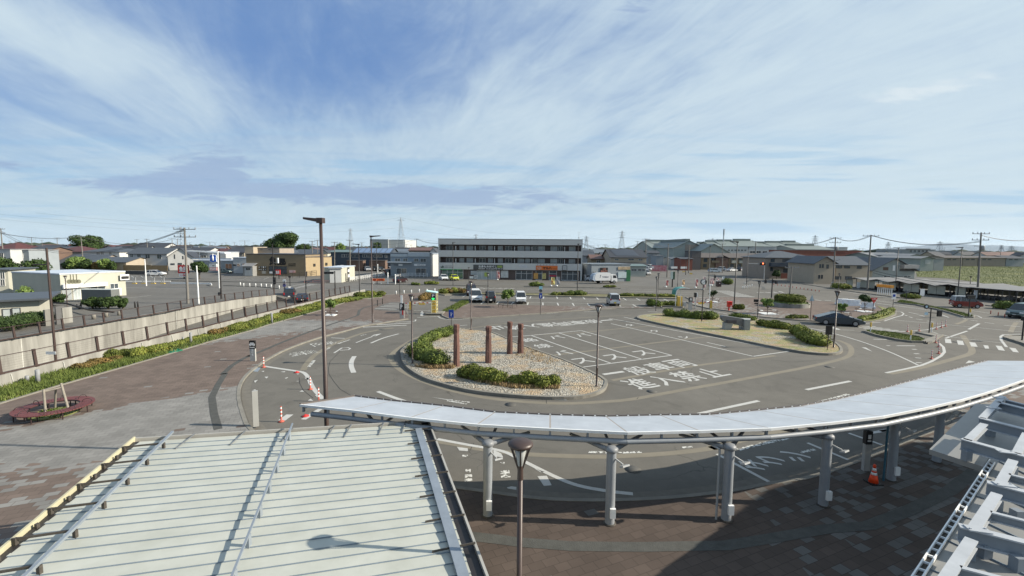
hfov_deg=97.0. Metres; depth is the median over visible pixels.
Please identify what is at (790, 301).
round planter
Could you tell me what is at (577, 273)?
street lamp
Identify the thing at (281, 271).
window
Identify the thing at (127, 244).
overhead wire
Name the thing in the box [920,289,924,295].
notice board
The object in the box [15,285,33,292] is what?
bush
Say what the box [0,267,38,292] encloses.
building
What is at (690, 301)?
sign pillar
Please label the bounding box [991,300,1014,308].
hedge
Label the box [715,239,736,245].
warehouse
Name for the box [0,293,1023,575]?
plaza paving
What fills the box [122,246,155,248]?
town house
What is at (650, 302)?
hedge
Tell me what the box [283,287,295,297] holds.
taxi
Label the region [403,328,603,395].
gravel island
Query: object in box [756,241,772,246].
warehouse
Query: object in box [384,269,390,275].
parked car
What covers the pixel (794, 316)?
hedge
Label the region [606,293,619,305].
parked car
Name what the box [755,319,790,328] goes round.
hedge
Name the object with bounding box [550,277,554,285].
banner flag
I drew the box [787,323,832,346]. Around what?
hedge
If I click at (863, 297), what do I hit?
planter tree
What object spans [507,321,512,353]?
stone pillar
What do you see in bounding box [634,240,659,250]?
warehouse
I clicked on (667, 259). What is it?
utility pole
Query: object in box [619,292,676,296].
hedge
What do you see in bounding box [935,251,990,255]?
warehouse
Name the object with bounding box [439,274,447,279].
parked car
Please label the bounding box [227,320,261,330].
hedge
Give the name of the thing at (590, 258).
house
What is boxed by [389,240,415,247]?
warehouse
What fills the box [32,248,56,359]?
lamp post
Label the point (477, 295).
parked car
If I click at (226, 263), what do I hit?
building
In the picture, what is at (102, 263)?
garden tree
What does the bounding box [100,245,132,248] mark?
town house
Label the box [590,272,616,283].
truck
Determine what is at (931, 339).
paved traffic island
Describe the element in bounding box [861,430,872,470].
sign pillar
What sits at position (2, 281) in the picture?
window
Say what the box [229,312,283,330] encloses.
hedge
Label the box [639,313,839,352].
grassy gravel island
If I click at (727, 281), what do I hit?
hedge
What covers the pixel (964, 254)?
town house
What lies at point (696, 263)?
house
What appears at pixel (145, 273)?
white pole
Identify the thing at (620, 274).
shop window
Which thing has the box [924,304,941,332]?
road sign gantry
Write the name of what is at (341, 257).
terraced house
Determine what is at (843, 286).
hedge
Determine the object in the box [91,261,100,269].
garden tree
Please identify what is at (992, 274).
field
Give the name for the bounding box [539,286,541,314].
sign board
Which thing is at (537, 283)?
hedge
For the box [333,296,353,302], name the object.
hedge
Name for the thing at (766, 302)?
planter tree
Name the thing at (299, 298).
moving car
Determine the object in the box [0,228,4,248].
utility pole
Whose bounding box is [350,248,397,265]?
terraced house
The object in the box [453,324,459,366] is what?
stone pillar
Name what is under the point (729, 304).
post box
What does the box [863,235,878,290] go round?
utility pole
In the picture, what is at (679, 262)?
house
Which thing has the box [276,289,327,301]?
ramp bank
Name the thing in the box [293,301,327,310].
hedge
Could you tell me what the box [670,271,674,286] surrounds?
pole sign
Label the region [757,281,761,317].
plaza lamp
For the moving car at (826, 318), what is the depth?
51.21 m
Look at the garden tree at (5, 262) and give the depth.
111.36 m
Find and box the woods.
[3,242,1022,252]
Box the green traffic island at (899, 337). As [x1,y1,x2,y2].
[872,331,922,340]
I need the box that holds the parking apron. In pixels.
[373,302,414,311]
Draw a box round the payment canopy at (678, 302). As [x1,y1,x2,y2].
[672,287,688,306]
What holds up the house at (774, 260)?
on the car park ground at (162, 294)
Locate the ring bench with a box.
[9,394,94,423]
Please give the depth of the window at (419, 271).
130.90 m
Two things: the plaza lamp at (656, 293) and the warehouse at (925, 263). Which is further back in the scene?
the warehouse at (925, 263)
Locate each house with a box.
[0,243,36,248]
[0,249,44,266]
[22,249,59,269]
[31,246,74,259]
[59,254,117,269]
[68,246,95,253]
[81,247,133,256]
[92,257,145,269]
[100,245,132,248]
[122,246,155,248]
[126,247,178,264]
[135,243,177,247]
[166,248,201,269]
[169,246,192,247]
[191,247,219,252]
[198,252,207,259]
[208,252,238,258]
[217,248,230,251]
[226,248,244,256]
[297,249,324,252]
[323,250,332,255]
[330,250,351,265]
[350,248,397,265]
[397,249,408,251]
[408,247,433,251]
[429,248,437,252]
[582,250,594,262]
[586,254,604,262]
[589,249,603,252]
[602,249,647,264]
[644,250,659,263]
[651,255,663,264]
[663,257,674,267]
[673,257,692,270]
[685,251,701,269]
[742,251,804,278]
[785,255,838,283]
[828,256,870,283]
[921,251,943,255]
[929,255,962,265]
[953,252,974,255]
[958,256,977,265]
[972,252,1003,255]
[972,256,1005,266]
[994,255,1023,266]
[1001,252,1014,254]
[1011,252,1023,256]
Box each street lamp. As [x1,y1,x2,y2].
[303,217,328,425]
[304,244,306,292]
[355,244,359,291]
[370,235,380,322]
[577,244,578,289]
[708,245,710,289]
[730,241,738,303]
[893,247,899,290]
[956,247,962,294]
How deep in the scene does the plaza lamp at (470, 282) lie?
45.75 m
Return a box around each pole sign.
[177,264,188,278]
[209,251,219,287]
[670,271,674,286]
[965,295,975,316]
[1021,316,1023,339]
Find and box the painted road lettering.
[492,319,810,469]
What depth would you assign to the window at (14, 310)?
48.11 m
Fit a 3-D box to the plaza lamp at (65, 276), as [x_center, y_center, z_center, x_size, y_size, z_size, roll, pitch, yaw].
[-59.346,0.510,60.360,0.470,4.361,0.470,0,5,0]
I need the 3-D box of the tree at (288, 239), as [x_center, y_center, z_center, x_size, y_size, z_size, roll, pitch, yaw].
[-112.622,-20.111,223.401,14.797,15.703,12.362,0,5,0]
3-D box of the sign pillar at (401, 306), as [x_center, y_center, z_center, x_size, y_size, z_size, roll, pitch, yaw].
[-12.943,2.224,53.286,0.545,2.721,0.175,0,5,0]
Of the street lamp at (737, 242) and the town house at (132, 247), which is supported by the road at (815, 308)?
the street lamp at (737, 242)
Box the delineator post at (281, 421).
[278,406,284,422]
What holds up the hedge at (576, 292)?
on the weedy verge at (602, 295)
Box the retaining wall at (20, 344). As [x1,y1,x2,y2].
[0,295,275,371]
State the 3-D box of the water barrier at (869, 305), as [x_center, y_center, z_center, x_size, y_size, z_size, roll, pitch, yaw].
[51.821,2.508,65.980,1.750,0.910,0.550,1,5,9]
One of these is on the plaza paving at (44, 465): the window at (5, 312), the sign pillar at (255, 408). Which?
the sign pillar at (255, 408)
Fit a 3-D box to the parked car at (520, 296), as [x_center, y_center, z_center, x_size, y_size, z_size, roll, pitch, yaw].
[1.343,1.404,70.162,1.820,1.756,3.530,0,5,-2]
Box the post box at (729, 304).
[727,301,732,309]
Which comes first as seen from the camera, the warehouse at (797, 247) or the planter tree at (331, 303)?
the planter tree at (331, 303)
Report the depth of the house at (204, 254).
164.68 m
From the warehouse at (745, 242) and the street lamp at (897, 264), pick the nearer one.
the street lamp at (897, 264)
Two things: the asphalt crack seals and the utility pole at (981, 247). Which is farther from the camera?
the utility pole at (981, 247)
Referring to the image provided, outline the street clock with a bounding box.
[700,279,706,320]
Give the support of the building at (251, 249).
on the car park ground at (162, 294)
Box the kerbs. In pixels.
[0,277,1023,501]
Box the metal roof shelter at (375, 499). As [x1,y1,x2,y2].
[0,421,488,575]
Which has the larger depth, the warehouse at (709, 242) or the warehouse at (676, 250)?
the warehouse at (709, 242)
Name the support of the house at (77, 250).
on the car park ground at (162, 294)
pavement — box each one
[443,305,656,317]
[1008,335,1023,341]
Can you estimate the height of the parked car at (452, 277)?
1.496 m
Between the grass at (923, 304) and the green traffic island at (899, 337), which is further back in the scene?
the grass at (923, 304)
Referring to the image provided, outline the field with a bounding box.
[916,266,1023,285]
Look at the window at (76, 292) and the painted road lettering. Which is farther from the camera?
the window at (76, 292)
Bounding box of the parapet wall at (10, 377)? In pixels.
[0,289,364,386]
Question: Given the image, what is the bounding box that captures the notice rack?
[876,284,893,294]
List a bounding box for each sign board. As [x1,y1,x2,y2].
[449,310,453,325]
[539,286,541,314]
[825,326,832,349]
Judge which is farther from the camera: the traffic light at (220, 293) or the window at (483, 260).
the window at (483, 260)
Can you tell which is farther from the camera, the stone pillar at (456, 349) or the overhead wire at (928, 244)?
the overhead wire at (928, 244)
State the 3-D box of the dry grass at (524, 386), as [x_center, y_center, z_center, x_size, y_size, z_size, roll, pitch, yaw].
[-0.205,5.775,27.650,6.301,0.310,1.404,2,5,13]
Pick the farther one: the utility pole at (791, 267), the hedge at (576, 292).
the utility pole at (791, 267)
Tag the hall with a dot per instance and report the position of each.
(887, 266)
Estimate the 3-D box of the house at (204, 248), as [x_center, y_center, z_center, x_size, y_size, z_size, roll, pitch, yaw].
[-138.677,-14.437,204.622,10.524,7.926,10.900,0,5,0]
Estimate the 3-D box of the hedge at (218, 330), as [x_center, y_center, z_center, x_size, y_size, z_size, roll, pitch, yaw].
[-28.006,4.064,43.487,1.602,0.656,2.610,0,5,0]
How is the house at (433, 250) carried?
on the car park ground at (162, 294)
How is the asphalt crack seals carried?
on the road at (862, 369)
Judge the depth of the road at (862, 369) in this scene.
30.96 m
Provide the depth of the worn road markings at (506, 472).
19.51 m
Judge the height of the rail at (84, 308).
0.200 m
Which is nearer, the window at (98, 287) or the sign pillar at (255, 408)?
the sign pillar at (255, 408)
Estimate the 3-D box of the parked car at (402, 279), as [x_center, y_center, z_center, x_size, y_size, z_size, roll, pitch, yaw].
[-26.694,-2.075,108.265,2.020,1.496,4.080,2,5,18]
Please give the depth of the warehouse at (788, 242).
300.00 m
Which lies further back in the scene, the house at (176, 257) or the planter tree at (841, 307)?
the house at (176, 257)
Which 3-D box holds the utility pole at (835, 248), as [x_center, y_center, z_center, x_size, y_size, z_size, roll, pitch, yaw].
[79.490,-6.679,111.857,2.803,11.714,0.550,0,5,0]
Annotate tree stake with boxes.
[42,383,68,411]
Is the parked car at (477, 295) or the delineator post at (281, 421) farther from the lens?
the parked car at (477, 295)
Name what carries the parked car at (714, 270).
on the car park ground at (162, 294)
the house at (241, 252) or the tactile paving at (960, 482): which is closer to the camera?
the tactile paving at (960, 482)
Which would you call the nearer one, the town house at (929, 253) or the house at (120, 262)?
the house at (120, 262)
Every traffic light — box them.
[218,252,221,298]
[272,244,275,289]
[324,271,335,292]
[771,279,777,297]
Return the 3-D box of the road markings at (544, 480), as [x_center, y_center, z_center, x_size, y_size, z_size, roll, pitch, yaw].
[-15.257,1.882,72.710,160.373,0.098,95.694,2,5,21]
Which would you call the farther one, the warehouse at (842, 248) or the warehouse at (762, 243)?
the warehouse at (842, 248)
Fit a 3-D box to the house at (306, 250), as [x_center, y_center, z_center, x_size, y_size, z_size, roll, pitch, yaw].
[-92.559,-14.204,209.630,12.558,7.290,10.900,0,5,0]
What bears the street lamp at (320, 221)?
on the road at (862, 369)
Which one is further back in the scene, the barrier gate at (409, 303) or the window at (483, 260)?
the window at (483, 260)
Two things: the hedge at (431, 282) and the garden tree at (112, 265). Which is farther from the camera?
the garden tree at (112, 265)
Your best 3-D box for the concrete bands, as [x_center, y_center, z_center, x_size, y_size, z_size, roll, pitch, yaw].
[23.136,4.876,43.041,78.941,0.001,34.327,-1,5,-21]
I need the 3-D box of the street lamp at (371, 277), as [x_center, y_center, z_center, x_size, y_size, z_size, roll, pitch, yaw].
[-15.021,-0.961,49.988,1.128,9.619,0.340,0,5,0]
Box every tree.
[0,256,19,267]
[19,258,52,270]
[60,261,72,269]
[65,256,85,268]
[67,235,104,248]
[78,258,91,269]
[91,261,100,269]
[96,258,110,269]
[108,261,116,269]
[190,261,208,278]
[260,238,273,247]
[271,231,298,247]
[296,244,311,249]
[325,299,337,315]
[335,242,345,249]
[373,242,380,247]
[498,289,516,306]
[705,290,719,302]
[756,298,778,314]
[772,270,780,278]
[835,303,851,316]
[854,294,873,311]
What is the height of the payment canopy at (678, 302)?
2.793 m
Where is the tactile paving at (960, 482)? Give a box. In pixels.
[208,303,979,551]
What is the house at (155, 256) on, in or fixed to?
on the car park ground at (162, 294)
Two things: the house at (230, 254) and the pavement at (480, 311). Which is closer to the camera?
the pavement at (480, 311)
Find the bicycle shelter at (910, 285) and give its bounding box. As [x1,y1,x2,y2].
[846,277,1023,302]
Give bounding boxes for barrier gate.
[405,302,430,309]
[692,301,715,307]
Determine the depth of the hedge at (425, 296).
72.06 m
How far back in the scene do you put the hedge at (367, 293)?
76.05 m
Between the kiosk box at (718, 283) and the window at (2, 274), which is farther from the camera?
the kiosk box at (718, 283)
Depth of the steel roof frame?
8.21 m
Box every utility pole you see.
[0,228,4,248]
[173,227,195,303]
[331,242,337,265]
[347,240,350,264]
[664,243,671,277]
[719,243,725,272]
[785,266,798,293]
[829,237,840,283]
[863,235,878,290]
[972,232,989,298]
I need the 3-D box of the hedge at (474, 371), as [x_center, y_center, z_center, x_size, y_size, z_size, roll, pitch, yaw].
[-0.420,5.441,28.206,6.997,1.044,1.738,2,5,18]
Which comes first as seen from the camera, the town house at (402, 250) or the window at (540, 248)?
the window at (540, 248)
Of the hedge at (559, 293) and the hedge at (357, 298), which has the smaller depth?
the hedge at (357, 298)
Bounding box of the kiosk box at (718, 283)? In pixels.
[716,281,721,286]
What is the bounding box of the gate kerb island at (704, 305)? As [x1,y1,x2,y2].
[692,301,712,307]
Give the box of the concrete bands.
[300,315,1018,458]
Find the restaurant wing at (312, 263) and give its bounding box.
[306,256,331,275]
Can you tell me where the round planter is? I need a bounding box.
[773,293,809,308]
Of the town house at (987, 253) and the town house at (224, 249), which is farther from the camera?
the town house at (987, 253)
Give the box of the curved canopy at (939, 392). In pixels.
[299,360,1023,526]
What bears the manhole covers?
on the road at (862, 369)
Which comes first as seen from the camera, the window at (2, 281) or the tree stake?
the tree stake
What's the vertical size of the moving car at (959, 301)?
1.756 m
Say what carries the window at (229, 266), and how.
in the building at (226, 263)
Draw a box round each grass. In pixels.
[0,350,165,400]
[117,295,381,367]
[414,362,455,368]
[442,299,468,310]
[468,377,560,388]
[515,347,557,363]
[866,329,924,340]
[897,300,973,315]
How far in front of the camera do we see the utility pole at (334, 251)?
149.39 m
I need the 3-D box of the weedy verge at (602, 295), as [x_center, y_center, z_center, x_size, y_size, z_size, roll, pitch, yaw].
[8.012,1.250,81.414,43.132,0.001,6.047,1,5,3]
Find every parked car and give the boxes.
[146,270,166,275]
[217,268,232,272]
[364,266,370,270]
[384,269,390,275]
[392,276,407,282]
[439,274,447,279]
[449,274,458,280]
[466,284,475,295]
[469,288,482,301]
[484,291,495,302]
[515,291,526,303]
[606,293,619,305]
[707,268,721,271]
[1005,302,1023,316]
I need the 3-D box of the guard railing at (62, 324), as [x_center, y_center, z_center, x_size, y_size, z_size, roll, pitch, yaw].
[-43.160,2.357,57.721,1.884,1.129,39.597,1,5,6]
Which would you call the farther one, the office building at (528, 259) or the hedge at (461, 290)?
the office building at (528, 259)
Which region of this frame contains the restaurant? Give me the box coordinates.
[241,253,326,275]
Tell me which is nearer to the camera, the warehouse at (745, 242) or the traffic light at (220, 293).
the traffic light at (220, 293)
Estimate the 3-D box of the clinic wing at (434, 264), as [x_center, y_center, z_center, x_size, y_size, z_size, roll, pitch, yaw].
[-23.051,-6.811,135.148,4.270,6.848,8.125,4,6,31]
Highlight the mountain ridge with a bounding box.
[863,243,1023,251]
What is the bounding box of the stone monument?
[719,315,750,329]
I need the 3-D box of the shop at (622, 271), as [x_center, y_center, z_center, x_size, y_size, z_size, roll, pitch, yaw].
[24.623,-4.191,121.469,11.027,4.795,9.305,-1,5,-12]
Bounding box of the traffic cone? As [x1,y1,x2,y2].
[863,464,883,485]
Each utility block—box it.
[324,265,354,282]
[328,268,341,282]
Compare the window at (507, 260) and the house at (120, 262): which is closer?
the window at (507, 260)
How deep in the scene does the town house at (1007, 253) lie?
387.21 m
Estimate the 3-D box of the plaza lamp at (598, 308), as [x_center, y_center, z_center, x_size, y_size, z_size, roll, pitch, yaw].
[5.161,3.471,27.328,0.470,5.021,0.470,0,5,0]
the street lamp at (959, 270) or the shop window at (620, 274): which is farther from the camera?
the shop window at (620, 274)
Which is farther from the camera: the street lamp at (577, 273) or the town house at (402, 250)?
the town house at (402, 250)
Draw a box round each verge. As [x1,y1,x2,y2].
[439,293,676,297]
[862,306,894,320]
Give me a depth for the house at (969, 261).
254.60 m
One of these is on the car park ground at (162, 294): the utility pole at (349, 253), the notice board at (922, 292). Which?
the utility pole at (349, 253)
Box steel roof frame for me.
[938,395,1023,575]
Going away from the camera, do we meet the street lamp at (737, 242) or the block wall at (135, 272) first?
the street lamp at (737, 242)
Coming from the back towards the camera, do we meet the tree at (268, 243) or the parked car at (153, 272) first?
the tree at (268, 243)
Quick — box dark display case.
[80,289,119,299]
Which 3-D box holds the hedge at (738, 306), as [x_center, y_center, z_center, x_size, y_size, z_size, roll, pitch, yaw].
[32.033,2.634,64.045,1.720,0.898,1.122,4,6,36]
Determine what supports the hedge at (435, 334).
on the gravel island at (576, 380)
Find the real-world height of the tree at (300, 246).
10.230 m
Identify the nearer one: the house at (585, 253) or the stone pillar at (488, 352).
the stone pillar at (488, 352)
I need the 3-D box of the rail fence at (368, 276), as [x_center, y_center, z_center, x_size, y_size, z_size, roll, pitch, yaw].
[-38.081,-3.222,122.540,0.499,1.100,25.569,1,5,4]
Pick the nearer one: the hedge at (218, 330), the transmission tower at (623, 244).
the hedge at (218, 330)
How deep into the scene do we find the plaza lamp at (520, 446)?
8.47 m
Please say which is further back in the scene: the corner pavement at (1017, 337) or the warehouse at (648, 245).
the warehouse at (648, 245)
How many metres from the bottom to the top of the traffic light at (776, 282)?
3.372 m
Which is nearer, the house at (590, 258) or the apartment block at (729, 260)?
the house at (590, 258)
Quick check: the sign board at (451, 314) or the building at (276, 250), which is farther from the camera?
the building at (276, 250)
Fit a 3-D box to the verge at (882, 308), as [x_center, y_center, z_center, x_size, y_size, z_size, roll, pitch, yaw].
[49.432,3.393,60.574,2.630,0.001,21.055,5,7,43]
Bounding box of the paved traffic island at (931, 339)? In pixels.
[920,332,941,341]
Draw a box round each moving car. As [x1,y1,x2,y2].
[296,293,308,301]
[813,311,865,326]
[949,295,983,308]
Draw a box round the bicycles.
[868,286,1023,301]
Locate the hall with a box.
[858,257,919,281]
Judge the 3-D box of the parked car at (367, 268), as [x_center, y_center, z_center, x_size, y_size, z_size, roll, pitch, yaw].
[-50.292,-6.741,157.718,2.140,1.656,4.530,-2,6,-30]
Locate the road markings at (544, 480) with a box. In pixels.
[131,276,1018,494]
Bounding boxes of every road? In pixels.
[151,289,376,337]
[240,284,1023,492]
[687,297,891,320]
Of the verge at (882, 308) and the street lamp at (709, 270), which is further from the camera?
the street lamp at (709, 270)
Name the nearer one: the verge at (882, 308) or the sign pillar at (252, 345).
the sign pillar at (252, 345)
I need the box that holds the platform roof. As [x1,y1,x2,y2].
[911,404,1023,575]
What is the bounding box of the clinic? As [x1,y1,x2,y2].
[388,252,437,276]
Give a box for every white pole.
[144,259,146,285]
[196,266,199,303]
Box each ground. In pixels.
[0,268,984,338]
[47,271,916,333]
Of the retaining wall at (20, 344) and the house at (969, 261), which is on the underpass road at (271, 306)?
the retaining wall at (20, 344)
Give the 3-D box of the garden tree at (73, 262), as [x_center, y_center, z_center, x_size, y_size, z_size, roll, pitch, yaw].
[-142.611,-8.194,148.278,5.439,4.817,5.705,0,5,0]
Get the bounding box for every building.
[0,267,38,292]
[0,291,60,316]
[192,258,233,272]
[232,257,245,272]
[244,246,267,256]
[258,248,293,252]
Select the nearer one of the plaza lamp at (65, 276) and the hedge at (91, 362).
the hedge at (91, 362)
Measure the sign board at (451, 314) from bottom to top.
1.846 m
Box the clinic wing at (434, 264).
[431,254,437,275]
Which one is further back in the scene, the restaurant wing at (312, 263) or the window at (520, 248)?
the restaurant wing at (312, 263)
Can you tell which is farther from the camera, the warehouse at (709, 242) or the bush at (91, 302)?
the warehouse at (709, 242)
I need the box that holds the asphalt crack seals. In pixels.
[299,347,828,447]
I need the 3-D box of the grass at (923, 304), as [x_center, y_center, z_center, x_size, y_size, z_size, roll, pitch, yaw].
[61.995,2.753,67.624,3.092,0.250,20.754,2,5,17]
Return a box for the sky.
[0,0,1023,249]
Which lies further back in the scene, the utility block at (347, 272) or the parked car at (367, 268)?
the parked car at (367, 268)
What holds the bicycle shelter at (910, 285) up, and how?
on the road at (862, 369)
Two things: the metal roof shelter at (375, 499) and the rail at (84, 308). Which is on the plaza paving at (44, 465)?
the metal roof shelter at (375, 499)
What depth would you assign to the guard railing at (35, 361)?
36.60 m
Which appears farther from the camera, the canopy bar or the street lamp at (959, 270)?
the canopy bar
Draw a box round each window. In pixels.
[0,272,4,278]
[0,279,4,285]
[2,309,11,316]
[12,308,20,314]
[73,288,80,299]
[90,286,105,288]
[110,283,118,288]
[225,264,231,268]
[269,270,286,273]
[396,268,406,272]
[416,268,425,274]
[479,258,485,262]
[505,258,511,262]
[518,246,523,250]
[538,246,544,250]
[551,246,556,250]
[618,272,625,277]
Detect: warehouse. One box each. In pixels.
[370,239,390,247]
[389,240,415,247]
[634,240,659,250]
[656,239,697,257]
[690,244,729,252]
[700,240,721,245]
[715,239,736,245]
[719,246,776,252]
[732,239,761,245]
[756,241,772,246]
[765,241,784,246]
[769,250,861,255]
[776,244,833,249]
[780,241,800,243]
[827,247,847,249]
[846,252,878,256]
[873,253,921,255]
[876,248,934,254]
[879,255,935,270]
[933,259,943,270]
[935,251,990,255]
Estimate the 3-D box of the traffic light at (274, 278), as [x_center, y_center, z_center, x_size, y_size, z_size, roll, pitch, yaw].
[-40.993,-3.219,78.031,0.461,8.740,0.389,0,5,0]
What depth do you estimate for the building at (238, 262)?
138.91 m
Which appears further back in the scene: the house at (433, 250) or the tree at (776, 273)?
the house at (433, 250)
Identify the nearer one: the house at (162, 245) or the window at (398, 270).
the window at (398, 270)
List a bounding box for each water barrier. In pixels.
[841,299,854,303]
[848,300,860,305]
[860,302,875,308]
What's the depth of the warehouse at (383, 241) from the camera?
517.53 m
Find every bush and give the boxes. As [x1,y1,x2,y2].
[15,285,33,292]
[52,293,67,301]
[80,296,101,308]
[95,295,121,308]
[117,298,128,308]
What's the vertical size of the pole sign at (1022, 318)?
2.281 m
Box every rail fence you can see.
[279,270,316,276]
[352,272,384,280]
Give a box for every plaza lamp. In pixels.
[63,275,67,306]
[408,294,414,363]
[469,281,472,329]
[508,437,532,575]
[595,304,602,386]
[655,277,658,310]
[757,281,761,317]
[833,291,840,347]
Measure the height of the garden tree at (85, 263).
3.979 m
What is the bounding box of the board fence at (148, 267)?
[123,265,167,270]
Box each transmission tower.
[175,228,187,244]
[396,218,405,246]
[618,231,624,248]
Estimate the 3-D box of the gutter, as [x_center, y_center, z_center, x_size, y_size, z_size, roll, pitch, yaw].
[21.406,5.936,30.958,79.455,0.001,31.355,0,5,0]
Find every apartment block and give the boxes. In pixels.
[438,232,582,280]
[700,253,758,269]
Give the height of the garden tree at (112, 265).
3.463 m
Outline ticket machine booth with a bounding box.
[425,290,444,313]
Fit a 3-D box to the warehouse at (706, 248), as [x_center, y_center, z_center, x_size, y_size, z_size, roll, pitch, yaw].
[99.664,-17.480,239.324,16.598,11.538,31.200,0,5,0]
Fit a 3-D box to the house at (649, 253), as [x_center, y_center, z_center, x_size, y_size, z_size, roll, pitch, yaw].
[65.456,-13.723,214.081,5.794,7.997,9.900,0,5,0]
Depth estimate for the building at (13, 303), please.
48.79 m
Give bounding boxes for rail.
[52,302,114,312]
[126,281,170,281]
[170,282,211,284]
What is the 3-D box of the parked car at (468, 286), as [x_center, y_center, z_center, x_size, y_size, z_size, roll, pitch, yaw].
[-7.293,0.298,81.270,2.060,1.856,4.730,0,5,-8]
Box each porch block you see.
[346,260,365,270]
[369,260,387,270]
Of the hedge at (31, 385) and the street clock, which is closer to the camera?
the hedge at (31, 385)
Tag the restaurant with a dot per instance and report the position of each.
(261, 264)
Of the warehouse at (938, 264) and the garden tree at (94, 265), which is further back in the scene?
the warehouse at (938, 264)
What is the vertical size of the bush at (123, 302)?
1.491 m
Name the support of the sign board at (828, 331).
on the grassy gravel island at (783, 338)
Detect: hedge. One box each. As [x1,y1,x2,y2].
[0,311,55,330]
[69,355,122,369]
[103,342,172,357]
[169,333,208,346]
[207,326,229,334]
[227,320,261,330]
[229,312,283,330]
[279,308,301,314]
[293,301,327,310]
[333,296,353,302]
[353,290,386,296]
[353,296,363,300]
[404,338,450,365]
[417,325,453,342]
[418,292,430,300]
[424,280,439,283]
[438,288,447,293]
[456,363,561,388]
[458,287,465,292]
[528,281,544,285]
[550,291,569,294]
[567,290,586,294]
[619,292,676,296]
[645,299,663,305]
[662,300,674,305]
[662,308,718,319]
[721,278,733,283]
[728,312,757,320]
[732,304,744,308]
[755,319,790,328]
[785,314,808,318]
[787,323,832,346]
[830,283,852,288]
[857,307,895,319]
[900,293,921,298]
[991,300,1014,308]
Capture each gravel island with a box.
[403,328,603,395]
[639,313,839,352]
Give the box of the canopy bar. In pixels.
[187,250,229,259]
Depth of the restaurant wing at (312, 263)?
130.57 m
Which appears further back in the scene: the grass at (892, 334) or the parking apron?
the parking apron
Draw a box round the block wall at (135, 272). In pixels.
[125,271,167,274]
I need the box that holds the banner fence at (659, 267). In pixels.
[652,265,686,270]
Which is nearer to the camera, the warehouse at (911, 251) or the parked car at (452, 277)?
the parked car at (452, 277)
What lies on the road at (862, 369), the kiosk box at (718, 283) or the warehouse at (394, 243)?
the kiosk box at (718, 283)
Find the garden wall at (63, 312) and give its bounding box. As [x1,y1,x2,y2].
[43,306,72,325]
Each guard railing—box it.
[0,286,349,374]
[0,289,274,340]
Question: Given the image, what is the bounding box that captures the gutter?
[242,332,970,497]
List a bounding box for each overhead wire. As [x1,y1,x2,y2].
[0,230,183,253]
[0,233,80,238]
[81,236,171,244]
[872,235,977,244]
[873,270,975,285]
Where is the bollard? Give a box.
[34,369,40,381]
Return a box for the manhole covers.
[505,341,956,473]
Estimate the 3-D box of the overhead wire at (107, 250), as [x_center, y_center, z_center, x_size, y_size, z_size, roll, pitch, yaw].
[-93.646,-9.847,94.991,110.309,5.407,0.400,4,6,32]
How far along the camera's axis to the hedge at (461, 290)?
83.95 m
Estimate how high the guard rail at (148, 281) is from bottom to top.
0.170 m
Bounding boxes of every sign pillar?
[249,340,256,360]
[252,390,258,426]
[399,295,403,317]
[688,297,692,309]
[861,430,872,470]
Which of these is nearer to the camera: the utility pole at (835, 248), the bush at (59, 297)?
the bush at (59, 297)
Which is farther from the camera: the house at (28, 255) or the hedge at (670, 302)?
the house at (28, 255)
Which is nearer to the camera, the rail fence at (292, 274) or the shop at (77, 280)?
the shop at (77, 280)
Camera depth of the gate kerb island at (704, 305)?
67.70 m
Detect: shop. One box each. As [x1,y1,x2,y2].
[11,269,128,299]
[582,263,630,281]
[630,264,647,276]
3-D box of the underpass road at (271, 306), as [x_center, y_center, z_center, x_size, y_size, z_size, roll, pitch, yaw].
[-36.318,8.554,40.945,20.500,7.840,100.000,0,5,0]
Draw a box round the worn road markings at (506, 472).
[286,334,849,480]
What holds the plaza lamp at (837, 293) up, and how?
on the grassy gravel island at (783, 338)
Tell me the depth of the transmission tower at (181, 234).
427.94 m
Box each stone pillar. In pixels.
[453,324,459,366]
[485,326,491,362]
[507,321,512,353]
[517,323,523,353]
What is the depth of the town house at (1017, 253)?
356.09 m
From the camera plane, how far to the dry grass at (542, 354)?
35.13 m
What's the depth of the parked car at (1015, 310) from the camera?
58.20 m
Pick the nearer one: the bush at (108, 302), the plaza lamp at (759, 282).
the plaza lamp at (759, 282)
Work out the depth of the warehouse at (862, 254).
224.37 m
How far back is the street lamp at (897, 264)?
94.83 m
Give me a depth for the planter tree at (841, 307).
57.51 m
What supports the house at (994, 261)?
on the field

